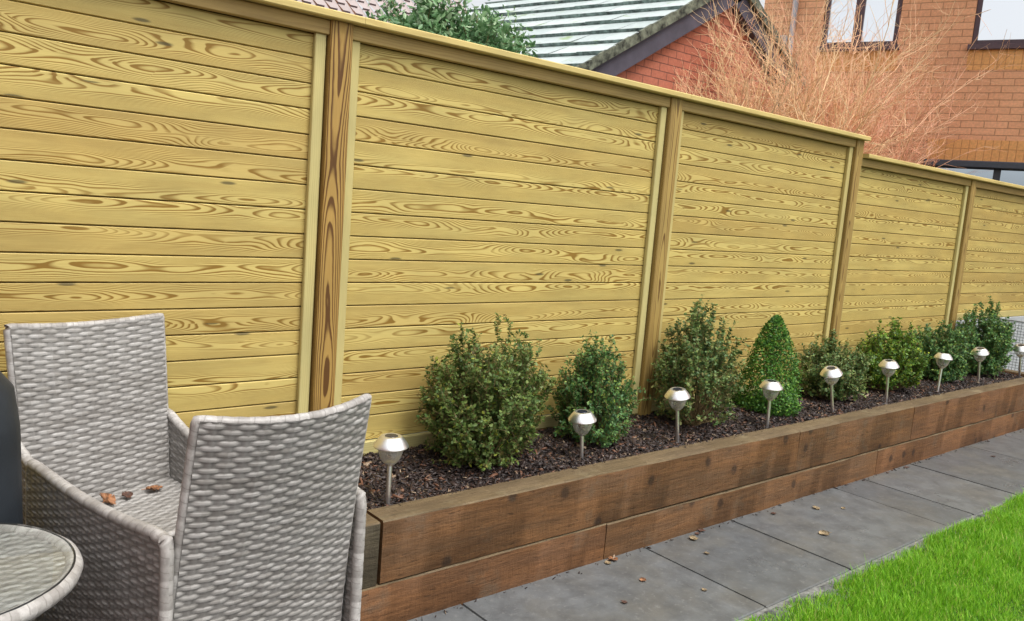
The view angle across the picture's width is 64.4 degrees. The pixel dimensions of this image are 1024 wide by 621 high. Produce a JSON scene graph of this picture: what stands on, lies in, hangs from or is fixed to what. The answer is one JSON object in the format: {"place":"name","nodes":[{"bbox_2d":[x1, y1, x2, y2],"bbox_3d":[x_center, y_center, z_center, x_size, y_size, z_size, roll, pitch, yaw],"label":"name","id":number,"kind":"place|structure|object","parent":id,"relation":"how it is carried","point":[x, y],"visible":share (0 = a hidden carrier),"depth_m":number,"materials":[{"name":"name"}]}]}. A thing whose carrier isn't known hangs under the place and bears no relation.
{"place":"outdoors","nodes":[
{"label":"outdoors","id":0,"kind":"place"},
{"bbox_2d":[295,0,466,22],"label":"house","id":1,"kind":"structure","parent":0,"point":[350,6],"depth_m":17.86,"materials":[{"name":"tile"}]},
{"bbox_2d":[356,0,764,45],"label":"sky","id":2,"kind":"structure","parent":0,"point":[475,2],"materials":[{"name":"white"}]},
{"bbox_2d":[365,381,786,440],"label":"ground","id":3,"kind":"structure","parent":0,"point":[428,431],"depth_m":5.22,"materials":[{"name":"brown soil"}]},
{"bbox_2d":[365,0,537,56],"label":"evergreen tree","id":4,"kind":"object","parent":3,"relation":"on","point":[489,30],"visible":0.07,"depth_m":5.13,"materials":[{"name":"green plant"}]},
{"bbox_2d":[0,0,1023,455],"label":"wooden fence","id":5,"kind":"object","parent":3,"relation":"on","point":[278,206],"visible":0.79,"depth_m":3.33,"materials":[{"name":"yellow wood"}]},
{"bbox_2d":[673,0,1022,169],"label":"bare shrub","id":6,"kind":"object","parent":3,"relation":"on","point":[798,108],"visible":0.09,"depth_m":7.67,"materials":[{"name":"brown plant"}]},
{"bbox_2d":[764,0,1023,312],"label":"brick house","id":7,"kind":"structure","parent":3,"relation":"on","point":[1001,127],"depth_m":8.97,"materials":[{"name":"orange"}]},
{"bbox_2d":[816,0,902,51],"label":"window","id":8,"kind":"structure","parent":7,"relation":"in","point":[878,7],"depth_m":9.39,"materials":[{"name":"white glass"}]},
{"bbox_2d":[931,166,1023,312],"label":"window","id":9,"kind":"structure","parent":7,"relation":"in","point":[1016,177],"depth_m":8.86,"materials":[{"name":"white glass"}]},
{"bbox_2d":[967,0,1023,49],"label":"window","id":10,"kind":"structure","parent":7,"relation":"in","point":[1004,15],"depth_m":8.76,"materials":[{"name":"white glass"}]},
{"bbox_2d":[954,316,1023,371],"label":"rendered wall","id":11,"kind":"structure","parent":3,"relation":"on","point":[1018,318],"depth_m":7.89,"materials":[{"name":"white paint"}]},
{"bbox_2d":[454,0,830,125],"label":"brick garage","id":12,"kind":"structure","parent":0,"point":[651,42],"depth_m":8.01,"materials":[{"name":"brick"}]},
{"bbox_2d":[358,371,1021,509],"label":"bark mulch","id":13,"kind":"object","parent":0,"point":[411,484],"visible":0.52,"depth_m":3.74,"materials":[{"name":"brown wood"}]},
{"bbox_2d":[373,433,408,504],"bbox_3d":[-0.439,0.604,2.905,0.126,0.327,0.126,-2,10,-40],"label":"solar light","id":14,"kind":"object","parent":13,"relation":"on","point":[390,442],"visible":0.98,"depth_m":2.87,"materials":[{"name":"metal"}]},
{"bbox_2d":[414,312,554,470],"bbox_3d":[-0.077,0.329,3.417,0.677,0.652,0.517,-2,10,-40],"label":"box shrub","id":15,"kind":"object","parent":13,"relation":"on","point":[489,416],"visible":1,"depth_m":3.29,"materials":[{"name":"green plant"}]},
{"bbox_2d":[568,409,596,459],"bbox_3d":[0.308,0.589,3.593,0.126,0.300,0.126,-8,14,-39],"label":"solar light","id":16,"kind":"object","parent":13,"relation":"on","point":[582,416],"visible":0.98,"depth_m":3.55,"materials":[{"name":"metal"}]},
{"bbox_2d":[545,329,650,447],"bbox_3d":[0.419,0.365,3.850,0.450,0.549,0.491,-2,10,-40],"label":"box shrub","id":17,"kind":"object","parent":13,"relation":"on","point":[582,389],"visible":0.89,"depth_m":3.80,"materials":[{"name":"green plant"}]},
{"bbox_2d":[664,387,690,442],"bbox_3d":[0.815,0.552,4.010,0.126,0.349,0.126,-13,17,-38],"label":"solar light","id":18,"kind":"object","parent":13,"relation":"on","point":[677,394],"visible":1,"depth_m":3.96,"materials":[{"name":"metal"}]},
{"bbox_2d":[647,294,750,425],"bbox_3d":[1.000,0.271,4.348,0.585,0.705,0.468,-2,10,-40],"label":"box shrub","id":19,"kind":"object","parent":13,"relation":"on","point":[702,374],"visible":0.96,"depth_m":4.27,"materials":[{"name":"green plant"}]},
{"bbox_2d":[729,314,806,416],"bbox_3d":[1.529,0.313,4.787,0.446,0.592,0.428,-2,10,-40],"label":"topiary cone","id":20,"kind":"object","parent":13,"relation":"on","point":[775,334],"visible":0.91,"depth_m":4.71,"materials":[{"name":"green plant"}]},
{"bbox_2d":[759,379,782,427],"bbox_3d":[1.415,0.547,4.484,0.126,0.328,0.126,-4,11,-39],"label":"solar light","id":21,"kind":"object","parent":13,"relation":"on","point":[770,385],"visible":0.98,"depth_m":4.44,"materials":[{"name":"metal"}]},
{"bbox_2d":[820,366,842,412],"bbox_3d":[1.918,0.517,4.878,0.126,0.377,0.126,-22,22,-35],"label":"solar light","id":22,"kind":"object","parent":13,"relation":"on","point":[831,372],"visible":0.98,"depth_m":4.81,"materials":[{"name":"metal"}]},
{"bbox_2d":[792,329,876,400],"bbox_3d":[2.036,0.359,5.223,0.550,0.473,0.484,-2,10,-40],"label":"box shrub","id":23,"kind":"object","parent":13,"relation":"on","point":[817,361],"visible":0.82,"depth_m":5.16,"materials":[{"name":"green plant"}]},
{"bbox_2d":[878,359,898,401],"bbox_3d":[2.463,0.503,5.343,0.126,0.364,0.126,-11,16,-38],"label":"solar light","id":24,"kind":"object","parent":13,"relation":"on","point":[888,364],"visible":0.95,"depth_m":5.30,"materials":[{"name":"metal"}]},
{"bbox_2d":[854,317,933,390],"bbox_3d":[2.659,0.307,5.729,0.630,0.531,0.483,-2,10,-40],"label":"box shrub","id":25,"kind":"object","parent":13,"relation":"on","point":[902,350],"visible":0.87,"depth_m":5.64,"materials":[{"name":"green plant"}]},
{"bbox_2d":[934,352,952,391],"bbox_3d":[3.076,0.485,5.850,0.126,0.364,0.126,2,7,-40],"label":"solar light","id":26,"kind":"object","parent":13,"relation":"on","point":[943,356],"visible":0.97,"depth_m":5.82,"materials":[{"name":"metal"}]},
{"bbox_2d":[911,319,980,382],"bbox_3d":[3.313,0.303,6.286,0.568,0.485,0.488,-2,10,-40],"label":"box shrub","id":27,"kind":"object","parent":13,"relation":"on","point":[954,369],"visible":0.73,"depth_m":6.17,"materials":[{"name":"green plant"}]},
{"bbox_2d":[971,347,988,382],"bbox_3d":[3.625,0.468,6.317,0.126,0.370,0.126,-18,20,-36],"label":"solar light","id":28,"kind":"object","parent":13,"relation":"on","point":[984,352],"visible":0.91,"depth_m":6.26,"materials":[{"name":"metal"}]},
{"bbox_2d":[955,296,1017,378],"bbox_3d":[3.959,0.219,6.799,0.794,0.683,0.498,-2,10,-40],"label":"box shrub","id":29,"kind":"object","parent":13,"relation":"on","point":[993,336],"visible":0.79,"depth_m":6.66,"materials":[{"name":"green plant"}]},
{"bbox_2d":[1012,344,1023,377],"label":"solar light","id":30,"kind":"object","parent":13,"relation":"on","point":[1019,347],"visible":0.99,"depth_m":6.82,"materials":[{"name":"metal"}]},
{"bbox_2d":[408,429,1023,620],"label":"path","id":31,"kind":"structure","parent":0,"point":[749,564],"depth_m":3.69,"materials":[{"name":"stone"}]},
{"bbox_2d":[0,371,22,524],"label":"garden cover","id":32,"kind":"object","parent":31,"relation":"on","point":[11,506],"visible":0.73,"depth_m":1.93,"materials":[{"name":"fabric"}]},
{"bbox_2d":[0,522,83,620],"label":"round table","id":33,"kind":"object","parent":31,"relation":"on","point":[40,571],"visible":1,"depth_m":1.67,"materials":[{"name":"grey wicker"}]},
{"bbox_2d":[3,313,188,542],"bbox_3d":[-1.172,0.555,2.495,0.525,1.012,0.533,9,9,33],"label":"wicker chair","id":34,"kind":"object","parent":31,"relation":"on","point":[97,415],"visible":0.36,"depth_m":2.57,"materials":[{"name":"grey wicker"}]},
{"bbox_2d":[99,493,115,505],"bbox_3d":[-1.249,0.582,2.513,0.065,0.017,0.075,44,-4,-7],"label":"fallen leaf","id":35,"kind":"object","parent":34,"relation":"on","point":[109,498],"visible":0.89,"depth_m":2.53,"materials":[{"name":"orange plant"}]},
{"bbox_2d":[118,491,132,498],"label":"fallen leaf","id":36,"kind":"object","parent":34,"relation":"on","point":[127,494],"visible":1,"depth_m":2.58,"materials":[{"name":"brown plant"}]},
{"bbox_2d":[141,485,162,490],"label":"fallen leaf","id":37,"kind":"object","parent":34,"relation":"on","point":[154,487],"visible":1,"depth_m":2.66,"materials":[{"name":"orange plant"}]},
{"bbox_2d":[25,393,371,620],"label":"wicker chair","id":38,"kind":"object","parent":31,"relation":"on","point":[271,520],"visible":0.94,"depth_m":1.91,"materials":[{"name":"grey wicker"}]},
{"bbox_2d":[360,523,605,620],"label":"railway sleeper","id":39,"kind":"object","parent":31,"relation":"on","point":[421,594],"visible":0.56,"depth_m":3.03,"materials":[{"name":"brown wood"}]},
{"bbox_2d":[362,513,379,588],"bbox_3d":[-0.576,0.811,2.693,0.239,0.226,0.119,-2,10,-40],"label":"railway sleeper","id":40,"kind":"object","parent":39,"relation":"on","point":[371,546],"visible":0.11,"depth_m":2.71,"materials":[{"name":"brown wood"}]},
{"bbox_2d":[366,426,799,583],"bbox_3d":[0.513,0.778,3.599,2.570,0.228,0.120,-2,10,-40],"label":"railway sleeper","id":41,"kind":"object","parent":39,"relation":"on","point":[427,534],"visible":0.99,"depth_m":3.28,"materials":[{"name":"brown wood"}]},
{"bbox_2d":[415,429,1023,620],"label":"bark crumbs","id":42,"kind":"object","parent":31,"relation":"on","point":[719,525],"visible":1,"depth_m":3.95,"materials":[{"name":"brown wood"}]},
{"bbox_2d":[603,450,877,559],"bbox_3d":[1.282,0.967,4.281,2.400,0.189,0.120,-2,10,-40],"label":"railway sleeper","id":43,"kind":"object","parent":31,"relation":"on","point":[637,531],"visible":0.57,"depth_m":4.03,"materials":[{"name":"brown wood"}]},
{"bbox_2d":[784,402,914,470],"bbox_3d":[2.024,0.737,4.858,1.356,0.228,0.120,-2,10,-40],"label":"railway sleeper","id":44,"kind":"object","parent":43,"relation":"on","point":[824,440],"visible":0.93,"depth_m":4.76,"materials":[{"name":"brown wood"}]},
{"bbox_2d":[465,495,1020,620],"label":"paving joints","id":45,"kind":"object","parent":31,"relation":"on","point":[806,592],"visible":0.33,"depth_m":3.44,"materials":[{"name":"grey concrete"}]},
{"bbox_2d":[819,530,830,535],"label":"fallen leaf","id":46,"kind":"object","parent":31,"relation":"on","point":[824,532],"visible":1,"depth_m":3.97,"materials":[{"name":"beige plant"}]},
{"bbox_2d":[875,410,1023,474],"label":"railway sleeper","id":47,"kind":"object","parent":31,"relation":"on","point":[891,457],"visible":0.52,"depth_m":5.63,"materials":[{"name":"brown wood"}]},
{"bbox_2d":[898,377,1023,439],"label":"railway sleeper","id":48,"kind":"object","parent":47,"relation":"on","point":[937,413],"visible":0.97,"depth_m":5.79,"materials":[{"name":"brown wood"}]},
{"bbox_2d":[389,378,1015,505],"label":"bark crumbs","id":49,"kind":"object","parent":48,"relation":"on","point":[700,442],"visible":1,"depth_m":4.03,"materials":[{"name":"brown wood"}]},
{"bbox_2d":[1000,318,1023,369],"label":"wire panel","id":50,"kind":"object","parent":31,"relation":"on","point":[1020,334],"visible":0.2,"depth_m":7.14,"materials":[{"name":"grey metal"}]},
{"bbox_2d":[737,489,1023,620],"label":"lawn base","id":51,"kind":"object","parent":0,"point":[957,591],"depth_m":3.38,"materials":[{"name":"plant"}]},
{"bbox_2d":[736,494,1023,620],"bbox_3d":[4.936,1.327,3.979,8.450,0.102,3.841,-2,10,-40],"label":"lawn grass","id":52,"kind":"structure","parent":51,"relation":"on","point":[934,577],"depth_m":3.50,"materials":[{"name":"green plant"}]},
{"bbox_2d":[764,501,1019,620],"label":"path edging","id":53,"kind":"object","parent":51,"relation":"on","point":[825,587],"visible":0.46,"depth_m":3.37,"materials":[{"name":"concrete"}]},
{"bbox_3d":[4.268,0.832,7.163,0.119,0.190,0.487,-2,10,-40],"label":"railway sleeper","id":54,"kind":"object","parent":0,"visible":0},
{"bbox_2d":[1002,368,1023,376],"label":"railway sleeper","id":55,"kind":"object","parent":54,"relation":"on","point":[1009,371],"visible":0.13,"depth_m":7.03,"materials":[{"name":"brown wood"}]}
]}

